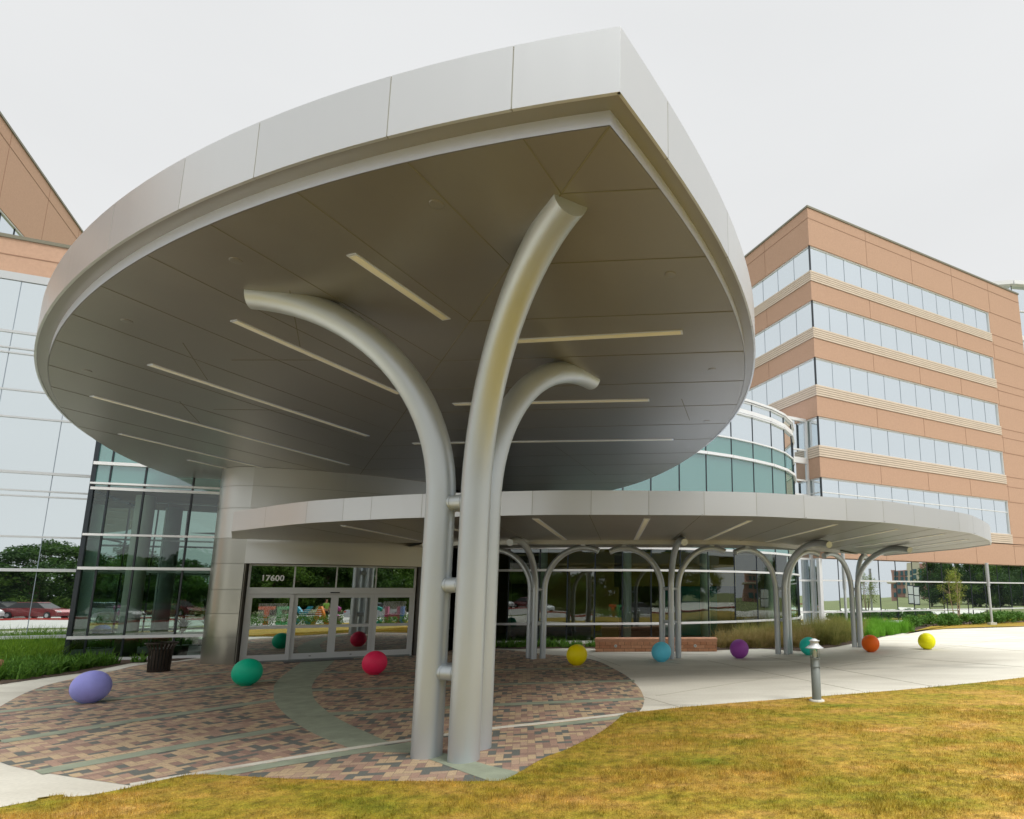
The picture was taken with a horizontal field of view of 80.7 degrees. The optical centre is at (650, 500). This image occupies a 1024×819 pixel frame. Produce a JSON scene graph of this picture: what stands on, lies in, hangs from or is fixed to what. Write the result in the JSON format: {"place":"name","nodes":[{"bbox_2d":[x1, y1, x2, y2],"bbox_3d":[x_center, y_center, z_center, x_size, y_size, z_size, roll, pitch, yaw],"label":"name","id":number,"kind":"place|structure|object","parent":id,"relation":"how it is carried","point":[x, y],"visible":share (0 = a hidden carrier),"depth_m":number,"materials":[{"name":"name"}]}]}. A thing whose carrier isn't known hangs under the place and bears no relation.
{"place":"outdoors","nodes":[
{"label":"outdoors","id":0,"kind":"place"},
{"bbox_2d":[0,647,191,683],"bbox_3d":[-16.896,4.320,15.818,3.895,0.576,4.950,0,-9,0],"label":"border grass","id":1,"kind":"structure","parent":0,"point":[16,667],"depth_m":15.62,"materials":[{"name":"green plant"}]},
{"bbox_2d":[0,630,77,660],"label":"tall grass","id":2,"kind":"structure","parent":1,"relation":"on","point":[22,647],"depth_m":17.47,"materials":[{"name":"green plant"}]},
{"bbox_2d":[0,658,346,784],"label":"brick paving","id":3,"kind":"structure","parent":0,"point":[70,747],"depth_m":9.04,"materials":[{"name":"brown brick"}]},
{"bbox_2d":[144,641,178,672],"bbox_3d":[-13.271,4.232,15.811,0.742,0.771,0.742,0,-9,0],"label":"litter bin","id":4,"kind":"object","parent":3,"relation":"on","point":[160,659],"visible":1,"depth_m":15.64,"materials":[{"name":"brown metal"}]},
{"bbox_2d":[231,658,262,685],"bbox_3d":[-9.201,3.907,13.329,0.606,0.592,0.606,0,-9,0],"label":"play ball","id":5,"kind":"object","parent":3,"relation":"on","point":[247,672],"visible":1,"depth_m":13.14,"materials":[{"name":"green plastic"}]},
{"bbox_2d":[283,658,352,662],"bbox_3d":[-10.439,5.022,18.387,1.900,0.012,0.550,7,-11,-36],"label":"floor grille","id":6,"kind":"object","parent":3,"relation":"on","point":[295,661],"visible":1,"depth_m":18.23,"materials":[{"name":"grey metal"}]},
{"bbox_2d":[132,715,619,786],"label":"brick paving","id":7,"kind":"structure","parent":0,"point":[519,748],"depth_m":7.17,"materials":[{"name":"brown brick"}]},
{"bbox_2d":[244,194,599,763],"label":"branching column","id":8,"kind":"structure","parent":7,"relation":"on","point":[495,418],"depth_m":7.57,"materials":[{"name":"silver metal"}]},
{"bbox_2d":[34,26,755,491],"bbox_3d":[-6.411,-2.107,14.242,16.529,0.788,21.332,2,-9,-14],"label":"entrance canopy","id":9,"kind":"object","parent":8,"relation":"on","point":[402,210],"visible":0.96,"depth_m":7.62,"materials":[{"name":"silver metal"}]},
{"bbox_2d":[312,649,643,741],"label":"brick paving","id":10,"kind":"structure","parent":0,"point":[390,726],"depth_m":12.20,"materials":[{"name":"brown brick"}]},
{"bbox_2d":[0,660,644,780],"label":"paving bands","id":11,"kind":"object","parent":10,"relation":"on","point":[295,701],"visible":0.91,"depth_m":9.36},
{"bbox_2d":[69,670,112,702],"bbox_3d":[-10.722,3.564,11.197,0.606,0.592,0.606,0,-9,0],"label":"play ball","id":12,"kind":"object","parent":11,"relation":"on","point":[93,686],"visible":1,"depth_m":11.03,"materials":[{"name":"purple plastic"}]},
{"bbox_2d":[362,651,387,674],"bbox_3d":[-7.141,4.194,15.126,0.606,0.592,0.606,0,-9,0],"label":"play ball","id":13,"kind":"object","parent":10,"relation":"on","point":[374,662],"visible":1,"depth_m":14.92,"materials":[{"name":"red plastic"}]},
{"bbox_2d":[499,537,599,658],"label":"branching column","id":14,"kind":"structure","parent":10,"relation":"on","point":[533,622],"depth_m":18.97,"materials":[{"name":"silver metal"}]},
{"bbox_2d":[231,490,991,555],"bbox_3d":[0.039,0.951,17.633,24.458,0.625,10.904,2,-9,-13],"label":"canopy","id":15,"kind":"object","parent":14,"relation":"on","point":[596,518],"visible":0.91,"depth_m":14.21,"materials":[{"name":"silver metal"}]},
{"bbox_2d":[566,644,586,664],"bbox_3d":[-2.150,4.495,17.051,0.606,0.592,0.606,0,-9,0],"label":"play ball","id":16,"kind":"object","parent":10,"relation":"on","point":[576,654],"visible":1,"depth_m":16.84,"materials":[{"name":"yellow plastic"}]},
{"bbox_2d":[0,677,1023,818],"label":"lawn","id":17,"kind":"structure","parent":0,"point":[889,700],"depth_m":6.34,"materials":[{"name":"plant"}]},
{"bbox_2d":[805,638,824,701],"bbox_3d":[3.147,3.233,11.145,0.344,1.176,0.344,0,-9,0],"label":"lamp bollard","id":18,"kind":"object","parent":17,"relation":"on","point":[815,666],"visible":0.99,"depth_m":11.07,"materials":[{"name":"metal"}]},
{"bbox_2d":[0,627,1023,806],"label":"concrete plaza","id":19,"kind":"structure","parent":0,"point":[902,661],"depth_m":15.27,"materials":[{"name":"beige concrete"}]},
{"bbox_2d":[0,111,83,244],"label":"tan tower","id":20,"kind":"structure","parent":19,"relation":"on","point":[32,205],"depth_m":37.65,"materials":[{"name":"brown concrete"}]},
{"bbox_2d":[0,213,19,235],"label":"window","id":21,"kind":"structure","parent":20,"relation":"in","point":[5,227],"depth_m":35.97,"materials":[{"name":"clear glass"}]},
{"bbox_2d":[0,232,217,654],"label":"wing","id":22,"kind":"structure","parent":19,"relation":"on","point":[47,448],"depth_m":20.63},
{"bbox_2d":[0,331,35,352],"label":"window","id":23,"kind":"structure","parent":22,"relation":"in","point":[6,338],"depth_m":20.65,"materials":[{"name":"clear glass"}]},
{"bbox_2d":[0,349,43,391],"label":"window","id":24,"kind":"structure","parent":22,"relation":"in","point":[17,371],"depth_m":20.55,"materials":[{"name":"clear glass"}]},
{"bbox_2d":[0,278,46,332],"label":"window","id":25,"kind":"structure","parent":22,"relation":"in","point":[20,302],"depth_m":20.83,"materials":[{"name":"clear glass"}]},
{"bbox_2d":[0,389,68,420],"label":"window","id":26,"kind":"structure","parent":22,"relation":"in","point":[14,403],"depth_m":20.52,"materials":[{"name":"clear glass"}]},
{"bbox_2d":[0,416,95,474],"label":"window","id":27,"kind":"structure","parent":22,"relation":"in","point":[25,444],"depth_m":20.54,"materials":[{"name":"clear glass"}]},
{"bbox_2d":[0,637,202,648],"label":"window","id":28,"kind":"structure","parent":22,"relation":"in","point":[191,641],"depth_m":20.94,"materials":[{"name":"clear glass"}]},
{"bbox_2d":[0,571,209,635],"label":"window","id":29,"kind":"structure","parent":22,"relation":"in","point":[35,603],"depth_m":20.28,"materials":[{"name":"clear glass"}]},
{"bbox_2d":[0,472,209,505],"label":"window","id":30,"kind":"structure","parent":22,"relation":"in","point":[7,480],"depth_m":20.39,"materials":[{"name":"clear glass"}]},
{"bbox_2d":[0,537,213,568],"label":"window","id":31,"kind":"structure","parent":22,"relation":"in","point":[15,552],"depth_m":20.42,"materials":[{"name":"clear glass"}]},
{"bbox_2d":[0,496,217,540],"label":"window","id":32,"kind":"structure","parent":22,"relation":"in","point":[21,516],"depth_m":20.60,"materials":[{"name":"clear glass"}]},
{"bbox_2d":[63,441,316,659],"bbox_3d":[-17.187,0.335,23.984,8.105,11.100,9.081,3,-10,-17],"label":"corner glass box","id":33,"kind":"object","parent":19,"relation":"on","point":[115,477],"visible":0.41,"depth_m":19.48,"materials":[{"name":"black"}]},
{"bbox_2d":[70,634,99,656],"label":"window","id":34,"kind":"structure","parent":33,"relation":"in","point":[93,644],"depth_m":19.32,"materials":[{"name":"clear glass"}]},
{"bbox_2d":[73,570,109,635],"bbox_3d":[-20.107,3.888,22.520,0.007,2.170,9.000,4,-10,-24],"label":"window","id":35,"kind":"structure","parent":33,"relation":"in","point":[102,580],"depth_m":19.57,"materials":[{"name":"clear glass"}]},
{"bbox_2d":[84,536,113,566],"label":"window","id":36,"kind":"structure","parent":33,"relation":"in","point":[93,542],"depth_m":19.75,"materials":[{"name":"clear glass"}]},
{"bbox_2d":[89,491,119,538],"bbox_3d":[-20.116,1.026,22.984,0.012,1.470,9.000,4,-10,-24],"label":"window","id":37,"kind":"structure","parent":33,"relation":"in","point":[99,498],"depth_m":20.02,"materials":[{"name":"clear glass"}]},
{"bbox_2d":[98,444,136,462],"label":"window","id":38,"kind":"structure","parent":33,"relation":"in","point":[106,454],"depth_m":19.35,"materials":[{"name":"teal glass"}]},
{"bbox_2d":[83,637,174,656],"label":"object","id":39,"kind":"structure","parent":33,"relation":"in","point":[123,639],"depth_m":18.63,"materials":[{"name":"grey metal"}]},
{"bbox_2d":[85,570,183,635],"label":"window mullions","id":40,"kind":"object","parent":33,"relation":"in","point":[96,571],"depth_m":18.85,"materials":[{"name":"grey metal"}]},
{"bbox_2d":[96,536,187,567],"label":"window mullions","id":41,"kind":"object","parent":33,"relation":"in","point":[101,537],"depth_m":19.13,"materials":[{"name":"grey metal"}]},
{"bbox_2d":[101,490,192,535],"bbox_3d":[-16.294,0.460,19.552,4.149,1.470,0.050,3,-10,-17],"label":"window","id":42,"kind":"structure","parent":33,"relation":"in","point":[108,491],"depth_m":19.33,"materials":[{"name":"black glass"}]},
{"bbox_2d":[94,465,220,494],"bbox_3d":[-16.297,-0.700,19.741,4.149,0.880,0.050,3,-10,-17],"label":"window","id":43,"kind":"structure","parent":33,"relation":"in","point":[105,473],"depth_m":19.55,"materials":[{"name":"teal glass"}]},
{"bbox_2d":[161,589,201,655],"bbox_3d":[-16.171,4.168,20.148,1.397,2.301,1.347,0,-9,0],"label":"indoor palm","id":44,"kind":"object","parent":33,"relation":"in","point":[186,606],"visible":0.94,"depth_m":20.14,"materials":[{"name":"green plant"}]},
{"bbox_2d":[200,467,457,664],"bbox_3d":[-10.042,2.428,21.034,9.273,5.992,3.869,6,-11,-35],"label":"entry portal","id":45,"kind":"object","parent":19,"relation":"on","point":[244,488],"visible":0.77,"depth_m":18.27,"materials":[{"name":"grey metal"}]},
{"bbox_2d":[239,564,416,662],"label":"sliding doors","id":46,"kind":"structure","parent":45,"relation":"attached to","point":[329,612],"depth_m":18.92,"materials":[{"name":"grey"}]},
{"bbox_2d":[242,594,294,660],"bbox_3d":[-11.827,3.918,18.092,1.087,2.015,0.621,0,-9,0],"label":"door leaf","id":47,"kind":"structure","parent":46,"relation":"in","point":[264,640],"depth_m":18.08,"materials":[{"name":"grey"}]},
{"bbox_2d":[289,594,334,658],"bbox_3d":[-10.828,4.016,18.707,1.026,2.015,0.588,0,-9,0],"label":"door leaf","id":48,"kind":"structure","parent":46,"relation":"in","point":[311,636],"depth_m":18.69,"materials":[{"name":"grey"}]},
{"bbox_2d":[330,594,374,656],"bbox_3d":[-9.813,4.102,19.251,1.052,2.015,0.602,0,-9,0],"label":"door leaf","id":49,"kind":"structure","parent":46,"relation":"in","point":[353,613],"depth_m":19.24,"materials":[{"name":"grey"}]},
{"bbox_2d":[370,594,412,654],"bbox_3d":[-8.733,4.181,19.751,1.087,2.015,0.621,0,-9,0],"label":"door leaf","id":50,"kind":"structure","parent":46,"relation":"in","point":[391,634],"depth_m":19.74,"materials":[{"name":"grey"}]},
{"bbox_2d":[130,712,627,786],"bbox_3d":[-2.995,3.380,8.303,6.629,0.022,0.421,6,-11,-35],"label":"kerb strip","id":51,"kind":"object","parent":19,"relation":"on","point":[292,757],"visible":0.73,"depth_m":7.57,"materials":[{"name":"concrete"}]},
{"bbox_2d":[207,533,787,655],"bbox_3d":[-8.764,4.759,30.282,34.450,4.350,22.700,0,-9,0],"label":"lobby interior","id":52,"kind":"object","parent":19,"relation":"on","point":[637,602],"visible":0.19,"depth_m":29.12,"materials":[{"name":"brown"}]},
{"bbox_2d":[728,593,756,630],"bbox_3d":[4.501,5.566,28.465,1.459,2.116,1.048,0,-9,0],"label":"indoor plant","id":53,"kind":"object","parent":52,"relation":"on","point":[745,605],"visible":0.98,"depth_m":28.32,"materials":[{"name":"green plant"}]},
{"bbox_2d":[448,399,801,650],"bbox_3d":[0.572,0.896,29.097,16.140,11.565,14.729,0,-9,0],"label":"curved glass lobby","id":54,"kind":"object","parent":19,"relation":"on","point":[749,448],"visible":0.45,"depth_m":27.89,"materials":[{"name":"black"}]},
{"bbox_2d":[506,571,799,622],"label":"window","id":55,"kind":"structure","parent":54,"relation":"in","point":[794,587],"depth_m":26.03,"materials":[{"name":"black glass"}]},
{"bbox_2d":[506,615,800,640],"bbox_3d":[1.944,6.111,28.120,19.355,0.700,4.959,6,-11,-34],"label":"window","id":56,"kind":"structure","parent":54,"relation":"in","point":[799,620],"depth_m":24.67,"materials":[{"name":"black glass"}]},
{"bbox_2d":[508,549,798,576],"bbox_3d":[1.937,3.086,28.611,19.355,0.930,4.959,6,-11,-34],"label":"window","id":57,"kind":"structure","parent":54,"relation":"in","point":[795,570],"depth_m":25.67,"materials":[{"name":"black glass"}]},
{"bbox_2d":[615,453,794,494],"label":"window","id":58,"kind":"structure","parent":54,"relation":"in","point":[700,472],"depth_m":27.27,"materials":[{"name":"teal glass"}]},
{"bbox_2d":[701,437,793,471],"bbox_3d":[1.925,-2.259,29.479,19.355,0.900,4.959,6,-11,-34],"label":"window","id":59,"kind":"structure","parent":54,"relation":"in","point":[719,444],"depth_m":28.61,"materials":[{"name":"teal glass"}]},
{"bbox_2d":[719,414,793,457],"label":"window","id":60,"kind":"structure","parent":54,"relation":"in","point":[741,427],"depth_m":29.31,"materials":[{"name":"white glass"}]},
{"bbox_2d":[725,548,794,557],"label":"window","id":61,"kind":"structure","parent":54,"relation":"in","point":[764,550],"depth_m":29.07,"materials":[{"name":"teal glass"}]},
{"bbox_2d":[741,403,792,431],"bbox_3d":[1.920,-4.480,29.840,19.355,0.600,4.959,6,-11,-34],"label":"window","id":62,"kind":"structure","parent":54,"relation":"in","point":[745,406],"depth_m":29.82,"materials":[{"name":"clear glass"}]},
{"bbox_2d":[595,637,716,651],"bbox_3d":[0.202,5.254,21.349,4.420,0.470,0.590,0,-9,0],"label":"stone bench","id":63,"kind":"object","parent":19,"relation":"on","point":[646,644],"visible":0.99,"depth_m":21.09,"materials":[{"name":"stone"}]},
{"bbox_2d":[651,642,670,661],"bbox_3d":[0.330,4.629,17.910,0.606,0.592,0.606,0,-9,0],"label":"play ball","id":64,"kind":"object","parent":19,"relation":"on","point":[660,651],"visible":1,"depth_m":17.70,"materials":[{"name":"blue plastic"}]},
{"bbox_2d":[608,537,725,658],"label":"branching column","id":65,"kind":"structure","parent":19,"relation":"on","point":[671,588],"depth_m":19.05,"materials":[{"name":"silver metal"}]},
{"bbox_2d":[730,639,748,657],"bbox_3d":[2.861,4.773,18.828,0.606,0.592,0.606,0,-9,0],"label":"play ball","id":66,"kind":"object","parent":19,"relation":"on","point":[739,648],"visible":1,"depth_m":18.61,"materials":[{"name":"purple plastic"}]},
{"bbox_2d":[733,540,831,654],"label":"branching column","id":67,"kind":"structure","parent":19,"relation":"on","point":[794,558],"depth_m":20.19,"materials":[{"name":"silver metal"}]},
{"bbox_2d":[787,416,815,622],"bbox_3d":[7.449,1.550,41.313,4.728,14.150,6.100,5,-10,-28],"label":"glass link","id":68,"kind":"object","parent":19,"relation":"on","point":[805,562],"visible":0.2,"depth_m":39.80,"materials":[{"name":"grey metal"}]},
{"bbox_2d":[792,420,804,448],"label":"window","id":69,"kind":"structure","parent":68,"relation":"in","point":[799,434],"depth_m":40.48,"materials":[{"name":"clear glass"}]},
{"bbox_2d":[787,559,810,579],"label":"window","id":70,"kind":"structure","parent":68,"relation":"in","point":[804,566],"depth_m":38.98,"materials":[{"name":"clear glass"}]},
{"bbox_2d":[794,463,806,479],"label":"window","id":71,"kind":"structure","parent":68,"relation":"in","point":[799,468],"depth_m":40.07,"materials":[{"name":"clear glass"}]},
{"bbox_2d":[795,481,806,493],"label":"window","id":72,"kind":"structure","parent":68,"relation":"in","point":[800,486],"depth_m":39.88,"materials":[{"name":"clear glass"}]},
{"bbox_2d":[799,581,812,610],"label":"window","id":73,"kind":"structure","parent":68,"relation":"in","point":[805,587],"depth_m":38.70,"materials":[{"name":"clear glass"}]},
{"bbox_2d":[799,637,816,654],"bbox_3d":[5.361,4.924,19.795,0.606,0.592,0.606,0,-9,0],"label":"play ball","id":74,"kind":"object","parent":19,"relation":"on","point":[804,642],"visible":0.63,"depth_m":19.62,"materials":[{"name":"teal plastic"}]},
{"bbox_2d":[821,546,912,646],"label":"branching column","id":75,"kind":"structure","parent":19,"relation":"on","point":[856,618],"depth_m":22.75,"materials":[{"name":"silver metal"}]},
{"bbox_2d":[861,635,879,651],"bbox_3d":[7.841,5.085,20.821,0.606,0.592,0.606,0,-9,0],"label":"play ball","id":76,"kind":"object","parent":19,"relation":"on","point":[870,643],"visible":1,"depth_m":20.61,"materials":[{"name":"orange plastic"}]},
{"bbox_2d":[918,633,935,649],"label":"play ball","id":77,"kind":"object","parent":19,"relation":"on","point":[927,641],"visible":1,"depth_m":21.55,"materials":[{"name":"yellow plastic"}]},
{"bbox_2d":[0,0,1023,281],"label":"sky","id":78,"kind":"structure","parent":0,"point":[899,121],"materials":[{"name":"white"}]},
{"bbox_2d":[495,636,594,647],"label":"border grass","id":79,"kind":"structure","parent":0,"point":[553,643],"depth_m":22.91,"materials":[{"name":"green plant"}]},
{"bbox_2d":[495,620,1023,650],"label":"planting bed","id":80,"kind":"object","parent":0,"point":[823,646],"visible":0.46,"depth_m":22.86,"materials":[{"name":"soil"}]},
{"bbox_2d":[841,553,847,619],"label":"light column","id":81,"kind":"structure","parent":80,"relation":"on","point":[844,584],"depth_m":33.17,"materials":[{"name":"concrete"}]},
{"bbox_2d":[843,615,915,636],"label":"bright grass","id":82,"kind":"structure","parent":80,"relation":"on","point":[880,627],"depth_m":29.76,"materials":[{"name":"green plant"}]},
{"bbox_2d":[903,614,923,627],"bbox_3d":[16.005,7.347,35.495,1.407,0.886,1.236,0,-9,0],"label":"shrub","id":83,"kind":"object","parent":80,"relation":"on","point":[917,620],"visible":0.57,"depth_m":35.26,"materials":[{"name":"green plant"}]},
{"bbox_2d":[935,611,957,625],"bbox_3d":[19.431,7.729,38.199,1.366,0.973,1.266,-8,-12,42],"label":"shrub","id":84,"kind":"object","parent":80,"relation":"on","point":[948,617],"visible":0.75,"depth_m":37.83,"materials":[{"name":"green plant"}]},
{"bbox_2d":[969,613,985,623],"bbox_3d":[21.931,8.028,39.586,1.420,0.870,1.317,0,-9,0],"label":"shrub","id":85,"kind":"object","parent":80,"relation":"on","point":[977,618],"visible":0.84,"depth_m":39.27,"materials":[{"name":"green plant"}]},
{"bbox_2d":[992,611,1006,622],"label":"shrub","id":86,"kind":"object","parent":80,"relation":"on","point":[998,618],"visible":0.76,"depth_m":40.38,"materials":[{"name":"green plant"}]},
{"bbox_2d":[993,610,1016,622],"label":"shrub","id":87,"kind":"object","parent":80,"relation":"on","point":[1012,617],"visible":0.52,"depth_m":40.97,"materials":[{"name":"green plant"}]},
{"bbox_2d":[709,619,818,647],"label":"tawny grass","id":88,"kind":"structure","parent":0,"point":[760,639],"depth_m":22.62,"materials":[{"name":"green plant"}]},
{"bbox_2d":[729,610,875,644],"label":"olive grass","id":89,"kind":"structure","parent":0,"point":[833,631],"depth_m":24.47,"materials":[{"name":"green plant"}]},
{"bbox_2d":[905,622,1023,633],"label":"turf strip","id":90,"kind":"object","parent":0,"point":[1006,624],"visible":0.8,"depth_m":36.75,"materials":[{"name":"plant"}]},
{"bbox_2d":[925,613,947,625],"bbox_3d":[18.256,7.646,37.551,1.649,0.894,1.027,-3,-10,17],"label":"shrub","id":91,"kind":"object","parent":90,"relation":"on","point":[941,622],"visible":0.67,"depth_m":37.42,"materials":[{"name":"green plant"}]},
{"bbox_2d":[936,566,967,620],"bbox_3d":[20.366,6.392,39.303,2.230,3.898,2.025,0,-9,0],"label":"young tree","id":92,"kind":"object","parent":90,"relation":"on","point":[948,583],"visible":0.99,"depth_m":39.24,"materials":[{"name":"green plant"}]},
{"bbox_2d":[984,563,996,624],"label":"light column","id":93,"kind":"structure","parent":90,"relation":"on","point":[989,593],"depth_m":39.17,"materials":[{"name":"metal"}]},
{"label":"ground","id":94,"kind":"structure","parent":0,"visible":0},
{"bbox_2d":[744,205,1023,622],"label":"tan tower","id":95,"kind":"structure","parent":94,"relation":"on","point":[887,369],"depth_m":44.99,"materials":[{"name":"brown brick"}]},
{"bbox_2d":[752,249,808,307],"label":"window","id":96,"kind":"structure","parent":95,"relation":"in","point":[798,266],"depth_m":44.65,"materials":[{"name":"clear glass"}]},
{"bbox_2d":[746,359,814,404],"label":"window","id":97,"kind":"structure","parent":95,"relation":"in","point":[802,377],"depth_m":43.38,"materials":[{"name":"clear glass"}]},
{"bbox_2d":[755,303,811,358],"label":"window","id":98,"kind":"structure","parent":95,"relation":"in","point":[800,321],"depth_m":43.94,"materials":[{"name":"clear glass"}]},
{"bbox_2d":[807,418,817,447],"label":"window","id":99,"kind":"structure","parent":95,"relation":"in","point":[811,425],"depth_m":40.48,"materials":[{"name":"clear glass"}]},
{"bbox_2d":[810,479,819,495],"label":"window","id":100,"kind":"structure","parent":95,"relation":"in","point":[815,484],"depth_m":39.87,"materials":[{"name":"clear glass"}]},
{"bbox_2d":[810,248,988,331],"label":"window","id":101,"kind":"structure","parent":95,"relation":"in","point":[823,263],"depth_m":46.32,"materials":[{"name":"clear glass"}]},
{"bbox_2d":[813,303,992,377],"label":"window","id":102,"kind":"structure","parent":95,"relation":"in","point":[825,318],"depth_m":45.62,"materials":[{"name":"clear glass"}]},
{"bbox_2d":[816,359,997,424],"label":"window","id":103,"kind":"structure","parent":95,"relation":"in","point":[831,375],"depth_m":44.93,"materials":[{"name":"clear glass"}]},
{"bbox_2d":[819,418,1002,473],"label":"window","id":104,"kind":"structure","parent":95,"relation":"in","point":[832,433],"depth_m":44.22,"materials":[{"name":"clear glass"}]},
{"bbox_2d":[822,479,1008,533],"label":"window","id":105,"kind":"structure","parent":95,"relation":"in","point":[997,521],"depth_m":44.71,"materials":[{"name":"clear glass"}]},
{"bbox_2d":[822,558,1023,582],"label":"window","id":106,"kind":"structure","parent":95,"relation":"in","point":[831,568],"depth_m":43.60,"materials":[{"name":"clear glass"}]},
{"bbox_2d":[823,581,1023,611],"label":"window","id":107,"kind":"structure","parent":95,"relation":"in","point":[874,595],"depth_m":43.06,"materials":[{"name":"clear glass"}]},
{"bbox_2d":[824,609,1023,621],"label":"window","id":108,"kind":"structure","parent":95,"relation":"in","point":[895,615],"depth_m":41.97,"materials":[{"name":"clear glass"}]},
{"bbox_2d":[992,280,1023,346],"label":"round glass tower","id":109,"kind":"structure","parent":94,"relation":"on","point":[1017,286],"depth_m":59.04,"materials":[{"name":"white"}]},
{"bbox_2d":[1005,286,1023,310],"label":"window","id":110,"kind":"structure","parent":109,"relation":"in","point":[1020,290],"depth_m":59.28,"materials":[{"name":"clear glass"}]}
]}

